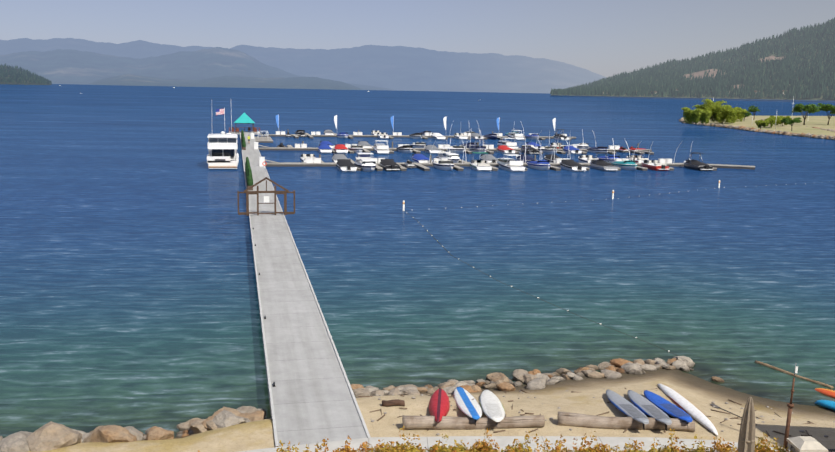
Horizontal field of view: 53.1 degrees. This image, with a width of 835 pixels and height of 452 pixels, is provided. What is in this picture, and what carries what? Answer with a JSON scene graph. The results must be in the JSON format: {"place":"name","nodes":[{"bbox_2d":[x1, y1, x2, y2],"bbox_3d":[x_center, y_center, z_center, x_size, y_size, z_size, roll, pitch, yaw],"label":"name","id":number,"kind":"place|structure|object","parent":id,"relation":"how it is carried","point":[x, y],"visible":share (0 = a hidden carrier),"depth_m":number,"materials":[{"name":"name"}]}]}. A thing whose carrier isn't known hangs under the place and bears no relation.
{"place":"outdoors","nodes":[
{"label":"outdoors","id":0,"kind":"place"},
{"bbox_2d":[0,65,50,84],"bbox_3d":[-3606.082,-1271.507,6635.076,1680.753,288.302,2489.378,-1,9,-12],"label":"point hill","id":1,"kind":"structure","parent":0,"point":[19,83],"depth_m":6196.29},
{"bbox_2d":[0,64,51,83],"bbox_3d":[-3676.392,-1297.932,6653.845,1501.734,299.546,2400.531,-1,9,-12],"label":"conifer trees","id":2,"kind":"object","parent":1,"relation":"on","point":[39,79],"visible":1,"depth_m":6728.31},
{"bbox_2d":[0,47,398,90],"bbox_3d":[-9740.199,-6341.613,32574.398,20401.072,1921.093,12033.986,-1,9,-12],"label":"mountain range","id":3,"kind":"structure","parent":0,"point":[64,66],"depth_m":33747.93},
{"bbox_2d":[78,74,361,89],"bbox_3d":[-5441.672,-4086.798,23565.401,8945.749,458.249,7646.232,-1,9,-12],"label":"ridge hill","id":4,"kind":"structure","parent":0,"point":[253,82],"depth_m":23834.60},
{"bbox_2d":[0,38,605,93],"bbox_3d":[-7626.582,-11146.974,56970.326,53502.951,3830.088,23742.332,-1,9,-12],"label":"mountain range","id":5,"kind":"structure","parent":0,"point":[402,68],"depth_m":60455.34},
{"bbox_2d":[0,84,834,437],"bbox_3d":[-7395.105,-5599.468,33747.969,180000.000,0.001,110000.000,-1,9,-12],"label":"lake water","id":6,"kind":"structure","parent":0,"point":[128,292],"depth_m":63.97,"materials":[{"name":"liquid"}]},
{"bbox_2d":[207,108,238,168],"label":"motor yacht","id":7,"kind":"object","parent":6,"relation":"on","point":[222,150],"visible":0.96,"depth_m":123.34,"materials":[{"name":"white"}]},
{"bbox_2d":[254,131,272,142],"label":"boat","id":8,"kind":"object","parent":6,"relation":"on","point":[267,139],"visible":0.96,"depth_m":188.39,"materials":[{"name":"grey"}]},
{"bbox_2d":[295,130,304,133],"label":"boat","id":9,"kind":"object","parent":6,"relation":"on","point":[299,131],"visible":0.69,"depth_m":213.80,"materials":[{"name":"black"}]},
{"bbox_2d":[300,154,315,161],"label":"boat","id":10,"kind":"object","parent":6,"relation":"on","point":[303,157],"visible":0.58,"depth_m":135.85,"materials":[{"name":"white"}]},
{"bbox_2d":[318,144,332,153],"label":"boat","id":11,"kind":"object","parent":6,"relation":"on","point":[324,148],"visible":0.96,"depth_m":157.14,"materials":[{"name":"blue"}]},
{"bbox_2d":[320,141,333,147],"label":"boat","id":12,"kind":"object","parent":6,"relation":"on","point":[327,142],"visible":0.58,"depth_m":168.93,"materials":[{"name":"blue"}]},
{"bbox_2d":[324,130,333,134],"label":"boat","id":13,"kind":"object","parent":6,"relation":"on","point":[328,132],"visible":0.85,"depth_m":214.70,"materials":[{"name":"white"}]},
{"bbox_2d":[332,154,347,162],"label":"boat","id":14,"kind":"object","parent":6,"relation":"on","point":[335,157],"visible":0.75,"depth_m":135.63,"materials":[{"name":"white"}]},
{"bbox_2d":[334,144,348,153],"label":"boat","id":15,"kind":"object","parent":6,"relation":"on","point":[340,149],"visible":0.9,"depth_m":157.47,"materials":[{"name":"red"}]},
{"bbox_2d":[337,132,347,138],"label":"boat","id":16,"kind":"object","parent":6,"relation":"on","point":[343,135],"visible":0.9,"depth_m":205.99,"materials":[{"name":"blue"}]},
{"bbox_2d":[336,159,356,171],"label":"boat","id":17,"kind":"object","parent":6,"relation":"on","point":[345,165],"visible":0.92,"depth_m":122.93,"materials":[{"name":"black"}]},
{"bbox_2d":[348,145,362,152],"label":"boat","id":18,"kind":"object","parent":6,"relation":"on","point":[357,149],"visible":0.92,"depth_m":159.13,"materials":[{"name":"white"}]},
{"bbox_2d":[358,154,370,157],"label":"boat","id":19,"kind":"object","parent":6,"relation":"on","point":[363,155],"visible":0.33,"depth_m":137.54,"materials":[{"name":"white"}]},
{"bbox_2d":[354,153,375,171],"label":"boat","id":20,"kind":"object","parent":6,"relation":"on","point":[366,164],"visible":0.92,"depth_m":124.03,"materials":[{"name":"white"}]},
{"bbox_2d":[358,141,371,147],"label":"boat","id":21,"kind":"object","parent":6,"relation":"on","point":[365,144],"visible":0.73,"depth_m":169.31,"materials":[{"name":"white"}]},
{"bbox_2d":[373,140,389,153],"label":"boat","id":22,"kind":"object","parent":6,"relation":"on","point":[380,148],"visible":0.96,"depth_m":158.13,"materials":[{"name":"white"}]},
{"bbox_2d":[377,133,388,138],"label":"boat","id":23,"kind":"object","parent":6,"relation":"on","point":[382,135],"visible":0.92,"depth_m":207.10,"materials":[{"name":"white"}]},
{"bbox_2d":[380,159,400,170],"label":"boat","id":24,"kind":"object","parent":6,"relation":"on","point":[388,165],"visible":0.92,"depth_m":125.59,"materials":[{"name":"black"}]},
{"bbox_2d":[397,145,412,153],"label":"boat","id":25,"kind":"object","parent":6,"relation":"on","point":[407,149],"visible":0.83,"depth_m":161.65,"materials":[{"name":"white"}]},
{"bbox_2d":[401,160,416,168],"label":"boat","id":26,"kind":"object","parent":6,"relation":"on","point":[408,164],"visible":1,"depth_m":129.73,"materials":[{"name":"white"}]},
{"bbox_2d":[409,133,422,138],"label":"boat","id":27,"kind":"object","parent":6,"relation":"on","point":[417,136],"visible":0.81,"depth_m":209.79,"materials":[{"name":"white"}]},
{"bbox_2d":[411,142,425,147],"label":"boat","id":28,"kind":"object","parent":6,"relation":"on","point":[418,145],"visible":0.83,"depth_m":173.51,"materials":[{"name":"white"}]},
{"bbox_2d":[412,154,432,162],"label":"boat","id":29,"kind":"object","parent":6,"relation":"on","point":[419,158],"visible":0.79,"depth_m":138.24,"materials":[{"name":"blue"}]},
{"bbox_2d":[425,145,441,153],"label":"boat","id":30,"kind":"object","parent":6,"relation":"on","point":[435,149],"visible":0.83,"depth_m":161.30,"materials":[{"name":"white"}]},
{"bbox_2d":[431,133,445,139],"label":"boat","id":31,"kind":"object","parent":6,"relation":"on","point":[437,136],"visible":0.9,"depth_m":208.64,"materials":[{"name":"white"}]},
{"bbox_2d":[433,160,453,170],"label":"boat","id":32,"kind":"object","parent":6,"relation":"on","point":[445,165],"visible":0.94,"depth_m":128.75,"materials":[{"name":"white"}]},
{"bbox_2d":[436,147,459,162],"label":"boat","id":33,"kind":"object","parent":6,"relation":"on","point":[454,157],"visible":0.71,"depth_m":140.30,"materials":[{"name":"white"}]},
{"bbox_2d":[448,146,464,153],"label":"boat","id":34,"kind":"object","parent":6,"relation":"on","point":[459,150],"visible":0.65,"depth_m":163.82,"materials":[{"name":"white"}]},
{"bbox_2d":[454,133,466,139],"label":"boat","id":35,"kind":"object","parent":6,"relation":"on","point":[460,136],"visible":0.94,"depth_m":211.58,"materials":[{"name":"white"}]},
{"bbox_2d":[461,142,476,147],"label":"boat","id":36,"kind":"object","parent":6,"relation":"on","point":[470,144],"visible":0.54,"depth_m":175.09,"materials":[{"name":"blue"}]},
{"bbox_2d":[471,133,483,138],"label":"boat","id":37,"kind":"object","parent":6,"relation":"on","point":[475,136],"visible":0.83,"depth_m":212.56,"materials":[{"name":"white"}]},
{"bbox_2d":[469,139,486,153],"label":"boat","id":38,"kind":"object","parent":6,"relation":"on","point":[478,149],"visible":0.96,"depth_m":164.45,"materials":[{"name":"blue"}]},
{"bbox_2d":[470,152,491,170],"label":"boat","id":39,"kind":"object","parent":6,"relation":"on","point":[479,165],"visible":0.98,"depth_m":129.62,"materials":[{"name":"white"}]},
{"bbox_2d":[480,154,496,162],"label":"boat","id":40,"kind":"object","parent":6,"relation":"on","point":[490,158],"visible":0.65,"depth_m":140.49,"materials":[{"name":"white"}]},
{"bbox_2d":[483,133,496,139],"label":"boat","id":41,"kind":"object","parent":6,"relation":"on","point":[492,136],"visible":0.9,"depth_m":214.17,"materials":[{"name":"blue"}]},
{"bbox_2d":[496,145,515,153],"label":"boat","id":42,"kind":"object","parent":6,"relation":"on","point":[504,149],"visible":0.96,"depth_m":165.24,"materials":[{"name":"red"}]},
{"bbox_2d":[258,129,754,170],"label":"marina docks","id":43,"kind":"object","parent":6,"relation":"on","point":[459,165],"visible":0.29,"depth_m":143.53,"materials":[{"name":"grey"}]},
{"bbox_2d":[276,114,555,131],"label":"feather flags","id":44,"kind":"object","parent":43,"relation":"on","point":[392,119],"visible":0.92,"depth_m":215.94,"materials":[{"name":"white fabric"}]},
{"bbox_2d":[276,121,692,163],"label":"dock boxes and whips","id":45,"kind":"object","parent":43,"relation":"on","point":[318,160],"visible":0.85,"depth_m":163.82,"materials":[{"name":"white"}]},
{"bbox_2d":[498,138,518,147],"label":"boat","id":46,"kind":"object","parent":6,"relation":"on","point":[510,144],"visible":0.73,"depth_m":175.99,"materials":[{"name":"white"}]},
{"bbox_2d":[498,154,524,171],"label":"boat","id":47,"kind":"object","parent":6,"relation":"on","point":[510,164],"visible":0.94,"depth_m":128.85,"materials":[{"name":"white"}]},
{"bbox_2d":[508,130,524,139],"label":"boat","id":48,"kind":"object","parent":6,"relation":"on","point":[516,136],"visible":0.96,"depth_m":213.84,"materials":[{"name":"white"}]},
{"bbox_2d":[516,147,537,162],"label":"boat","id":49,"kind":"object","parent":6,"relation":"on","point":[529,158],"visible":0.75,"depth_m":143.15,"materials":[{"name":"blue"}]},
{"bbox_2d":[521,145,538,153],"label":"boat","id":50,"kind":"object","parent":6,"relation":"on","point":[534,150],"visible":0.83,"depth_m":165.25,"materials":[{"name":"black"}]},
{"bbox_2d":[525,134,538,139],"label":"boat","id":51,"kind":"object","parent":6,"relation":"on","point":[533,136],"visible":0.94,"depth_m":216.75,"materials":[{"name":"blue"}]},
{"bbox_2d":[526,142,542,148],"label":"boat","id":52,"kind":"object","parent":6,"relation":"on","point":[536,145],"visible":0.46,"depth_m":178.09,"materials":[{"name":"blue"}]},
{"bbox_2d":[527,160,549,170],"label":"boat","id":53,"kind":"object","parent":6,"relation":"on","point":[543,165],"visible":0.85,"depth_m":131.88,"materials":[{"name":"blue"}]},
{"bbox_2d":[538,146,557,153],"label":"boat","id":54,"kind":"object","parent":6,"relation":"on","point":[547,149],"visible":0.81,"depth_m":168.56,"materials":[{"name":"white"}]},
{"bbox_2d":[544,154,559,162],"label":"boat","id":55,"kind":"object","parent":6,"relation":"on","point":[547,157],"visible":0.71,"depth_m":144.10,"materials":[{"name":"white"}]},
{"bbox_2d":[550,143,565,148],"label":"boat","id":56,"kind":"object","parent":6,"relation":"on","point":[554,144],"visible":0.54,"depth_m":178.44,"materials":[{"name":"white"}]},
{"bbox_2d":[554,129,569,140],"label":"boat","id":57,"kind":"object","parent":6,"relation":"on","point":[561,137],"visible":0.94,"depth_m":217.83,"materials":[{"name":"white"}]},
{"bbox_2d":[563,145,581,153],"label":"boat","id":58,"kind":"object","parent":6,"relation":"on","point":[573,150],"visible":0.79,"depth_m":168.26,"materials":[{"name":"blue"}]},
{"bbox_2d":[560,159,586,171],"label":"boat","id":59,"kind":"object","parent":6,"relation":"on","point":[571,165],"visible":0.92,"depth_m":131.00,"materials":[{"name":"black"}]},
{"bbox_2d":[573,143,588,148],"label":"boat","id":60,"kind":"object","parent":6,"relation":"on","point":[582,146],"visible":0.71,"depth_m":180.39,"materials":[{"name":"white"}]},
{"bbox_2d":[578,155,598,162],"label":"boat","id":61,"kind":"object","parent":6,"relation":"on","point":[585,158],"visible":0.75,"depth_m":145.64,"materials":[{"name":"white"}]},
{"bbox_2d":[587,146,607,153],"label":"boat","id":62,"kind":"object","parent":6,"relation":"on","point":[597,149],"visible":0.85,"depth_m":170.24,"materials":[{"name":"white"}]},
{"bbox_2d":[590,152,617,170],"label":"boat","id":63,"kind":"object","parent":6,"relation":"on","point":[599,164],"visible":0.92,"depth_m":133.48,"materials":[{"name":"grey"}]},
{"bbox_2d":[597,155,619,162],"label":"boat","id":64,"kind":"object","parent":6,"relation":"on","point":[610,159],"visible":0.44,"depth_m":146.11,"materials":[{"name":"blue"}]},
{"bbox_2d":[615,147,629,152],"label":"boat","id":65,"kind":"object","parent":6,"relation":"on","point":[622,149],"visible":1,"depth_m":173.98,"materials":[{"name":"white"}]},
{"bbox_2d":[611,160,636,170],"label":"boat","id":66,"kind":"object","parent":6,"relation":"on","point":[628,165],"visible":0.88,"depth_m":134.96,"materials":[{"name":"teal"}]},
{"bbox_2d":[626,148,647,162],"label":"boat","id":67,"kind":"object","parent":6,"relation":"on","point":[639,159],"visible":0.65,"depth_m":147.66,"materials":[{"name":"white"}]},
{"bbox_2d":[642,160,669,170],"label":"boat","id":68,"kind":"object","parent":6,"relation":"on","point":[655,165],"visible":0.9,"depth_m":135.21,"materials":[{"name":"red"}]},
{"bbox_2d":[684,152,712,170],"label":"boat","id":69,"kind":"object","parent":6,"relation":"on","point":[692,164],"visible":0.92,"depth_m":137.55,"materials":[{"name":"black"}]},
{"bbox_2d":[754,360,833,387],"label":"drift log","id":70,"kind":"object","parent":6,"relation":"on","point":[792,374],"visible":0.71,"depth_m":36.47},
{"bbox_2d":[0,0,834,77],"label":"sky","id":71,"kind":"structure","parent":0,"point":[606,38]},
{"bbox_2d":[28,369,834,451],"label":"sandy beach","id":72,"kind":"structure","parent":0,"point":[700,394],"depth_m":29.32,"materials":[{"name":"sand"}]},
{"bbox_2d":[0,356,724,451],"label":"shore rocks","id":73,"kind":"object","parent":72,"relation":"on","point":[50,435],"visible":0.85,"depth_m":31.88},
{"bbox_2d":[382,399,404,406],"bbox_3d":[-0.856,6.265,29.522,0.801,0.260,0.269,0,54,-5],"label":"log","id":74,"kind":"object","parent":72,"relation":"on","point":[386,403],"visible":0.96,"depth_m":29.44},
{"bbox_2d":[429,389,449,422],"bbox_3d":[0.789,6.301,29.991,0.760,0.296,5.745,2,-1,2],"label":"surfboard","id":75,"kind":"object","parent":72,"relation":"on","point":[439,405],"visible":0.96,"depth_m":28.93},
{"bbox_2d":[453,387,481,424],"bbox_3d":[1.778,6.447,30.126,0.807,0.385,5.708,1,-2,-3],"label":"surfboard","id":76,"kind":"object","parent":72,"relation":"on","point":[467,405],"visible":0.94,"depth_m":29.68,"materials":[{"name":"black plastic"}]},
{"bbox_2d":[402,415,544,429],"bbox_3d":[1.861,6.528,27.718,4.715,0.501,0.436,0,9,-5],"label":"log","id":77,"kind":"object","parent":72,"relation":"on","point":[446,422],"visible":0.85,"depth_m":27.55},
{"bbox_2d":[479,390,504,426],"bbox_3d":[2.636,6.460,29.701,0.807,0.385,5.178,1,-1,1],"label":"surfboard","id":78,"kind":"object","parent":72,"relation":"on","point":[492,407],"visible":1,"depth_m":29.30,"materials":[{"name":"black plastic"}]},
{"bbox_2d":[198,426,792,451],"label":"shrubs","id":79,"kind":"object","parent":72,"relation":"on","point":[482,446],"visible":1,"depth_m":23.99,"materials":[{"name":"brown"}]},
{"bbox_2d":[358,385,834,436],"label":"beach debris","id":80,"kind":"object","parent":72,"relation":"on","point":[713,406],"visible":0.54,"depth_m":29.61,"materials":[{"name":"beige"}]},
{"bbox_2d":[557,411,694,431],"bbox_3d":[6.965,6.598,27.961,4.483,0.490,0.460,2,9,6],"label":"log","id":81,"kind":"object","parent":72,"relation":"on","point":[585,420],"visible":0.81,"depth_m":27.82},
{"bbox_2d":[606,389,648,429],"bbox_3d":[7.409,6.505,29.730,0.750,0.401,5.173,1,0,0],"label":"paddleboard","id":82,"kind":"object","parent":72,"relation":"on","point":[623,405],"visible":1,"depth_m":29.29,"materials":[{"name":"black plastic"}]},
{"bbox_2d":[627,390,671,430],"bbox_3d":[8.163,6.500,29.602,0.750,0.401,4.962,1,0,0],"label":"paddleboard","id":83,"kind":"object","parent":72,"relation":"on","point":[645,405],"visible":0.92,"depth_m":29.16,"materials":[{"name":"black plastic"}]},
{"bbox_2d":[644,390,692,427],"bbox_3d":[8.838,6.476,29.671,0.769,0.401,4.550,1,0,-2],"label":"paddleboard","id":84,"kind":"object","parent":72,"relation":"on","point":[665,405],"visible":0.92,"depth_m":29.32,"materials":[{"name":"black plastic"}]},
{"bbox_2d":[657,384,717,435],"bbox_3d":[9.787,6.548,30.569,0.550,0.214,6.365,1,4,-2],"label":"white surf ski","id":85,"kind":"object","parent":72,"relation":"on","point":[688,407],"visible":1,"depth_m":29.89},
{"bbox_2d":[738,397,755,451],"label":"patio umbrella","id":86,"kind":"object","parent":72,"relation":"on","point":[746,441],"visible":1,"depth_m":22.29,"materials":[{"name":"brown"}]},
{"bbox_2d":[783,364,797,447],"bbox_3d":[11.859,5.776,26.558,0.202,2.950,0.226,6,11,29],"label":"torch post","id":87,"kind":"object","parent":72,"relation":"on","point":[790,405],"visible":0.96,"depth_m":26.55,"materials":[{"name":"brown"}]},
{"bbox_2d":[815,400,834,409],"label":"kayak","id":88,"kind":"object","parent":72,"relation":"on","point":[828,404],"visible":0.96,"depth_m":32.56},
{"bbox_2d":[815,388,834,398],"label":"kayak","id":89,"kind":"object","parent":72,"relation":"on","point":[828,392],"visible":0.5,"depth_m":34.22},
{"bbox_2d":[239,436,789,451],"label":"walkway path","id":90,"kind":"structure","parent":0,"point":[503,442],"depth_m":26.41,"materials":[{"name":"concrete"}]},
{"bbox_2d":[551,22,834,100],"bbox_3d":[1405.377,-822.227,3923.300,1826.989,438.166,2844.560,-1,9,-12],"label":"hillside","id":91,"kind":"structure","parent":0,"point":[712,71],"depth_m":3443.36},
{"bbox_2d":[550,17,834,99],"bbox_3d":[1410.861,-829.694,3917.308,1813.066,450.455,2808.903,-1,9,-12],"label":"hillside conifer trees","id":92,"kind":"object","parent":91,"relation":"on","point":[628,84],"visible":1,"depth_m":3560.75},
{"bbox_2d":[683,116,834,135],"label":"peninsula ground","id":93,"kind":"structure","parent":0,"point":[812,121],"depth_m":344.56,"materials":[{"name":"sand"}]},
{"bbox_2d":[681,107,712,124],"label":"willow tree","id":94,"kind":"object","parent":93,"relation":"on","point":[698,115],"visible":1,"depth_m":333.12,"materials":[{"name":"green plant"}]},
{"bbox_2d":[692,98,730,122],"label":"willow tree","id":95,"kind":"object","parent":93,"relation":"on","point":[709,104],"visible":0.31,"depth_m":352.94,"materials":[{"name":"green plant"}]},
{"bbox_2d":[715,100,726,105],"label":"willow tree","id":96,"kind":"object","parent":93,"relation":"on","point":[720,102],"visible":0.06,"depth_m":420.54,"materials":[{"name":"green plant"}]},
{"bbox_2d":[710,106,739,123],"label":"willow tree","id":97,"kind":"object","parent":93,"relation":"on","point":[732,116],"visible":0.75,"depth_m":351.94,"materials":[{"name":"green plant"}]},
{"bbox_2d":[724,104,746,121],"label":"willow tree","id":98,"kind":"object","parent":93,"relation":"on","point":[740,115],"visible":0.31,"depth_m":371.13,"materials":[{"name":"green plant"}]},
{"bbox_2d":[748,106,760,119],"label":"park tree","id":99,"kind":"object","parent":93,"relation":"on","point":[752,109],"visible":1,"depth_m":410.36,"materials":[{"name":"green plant"}]},
{"bbox_2d":[679,117,834,139],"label":"peninsula rocks","id":100,"kind":"object","parent":93,"relation":"on","point":[808,135],"visible":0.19,"depth_m":291.86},
{"bbox_2d":[755,120,769,128],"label":"bush","id":101,"kind":"object","parent":93,"relation":"on","point":[760,123],"visible":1,"depth_m":299.85,"materials":[{"name":"green plant"}]},
{"bbox_2d":[764,115,778,127],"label":"bush","id":102,"kind":"object","parent":93,"relation":"on","point":[772,119],"visible":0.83,"depth_m":318.91,"materials":[{"name":"green plant"}]},
{"bbox_2d":[775,116,791,125],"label":"bush","id":103,"kind":"object","parent":93,"relation":"on","point":[781,118],"visible":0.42,"depth_m":329.21,"materials":[{"name":"green plant"}]},
{"bbox_2d":[781,117,801,130],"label":"park tree","id":104,"kind":"object","parent":93,"relation":"on","point":[791,122],"visible":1,"depth_m":291.17,"materials":[{"name":"green plant"}]},
{"bbox_2d":[792,104,821,124],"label":"park tree","id":105,"kind":"object","parent":93,"relation":"on","point":[810,108],"visible":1,"depth_m":341.99,"materials":[{"name":"green plant"}]},
{"bbox_2d":[817,103,834,124],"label":"park tree","id":106,"kind":"object","parent":93,"relation":"on","point":[827,107],"visible":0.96,"depth_m":347.96,"materials":[{"name":"green plant"}]},
{"bbox_2d":[786,436,834,451],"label":"terrace pillar","id":107,"kind":"structure","parent":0,"point":[804,443],"depth_m":23.39,"materials":[{"name":"stone"}]},
{"label":"lake bed","id":108,"kind":"object","parent":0,"visible":0},
{"bbox_2d":[225,131,369,446],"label":"pier","id":109,"kind":"structure","parent":108,"relation":"on","point":[312,398],"depth_m":36.28,"materials":[{"name":"concrete"}]},
{"bbox_2d":[229,113,259,132],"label":"pavilion","id":110,"kind":"structure","parent":109,"relation":"on","point":[243,118],"depth_m":204.92,"materials":[{"name":"teal"}]},
{"bbox_2d":[241,130,252,190],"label":"arborvitae planters","id":111,"kind":"object","parent":109,"relation":"on","point":[249,178],"visible":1,"depth_m":97.74,"materials":[{"name":"green"}]},
{"bbox_2d":[251,133,266,170],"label":"dock boxes","id":112,"kind":"object","parent":109,"relation":"on","point":[262,162],"visible":0.98,"depth_m":117.94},
{"bbox_2d":[237,177,294,215],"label":"pier gate","id":113,"kind":"structure","parent":109,"relation":"on","point":[266,199],"depth_m":72.48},
{"bbox_2d":[403,180,822,355],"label":"buoys","id":114,"kind":"object","parent":108,"relation":"on","point":[538,297],"visible":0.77,"depth_m":66.43,"materials":[{"name":"grey"}]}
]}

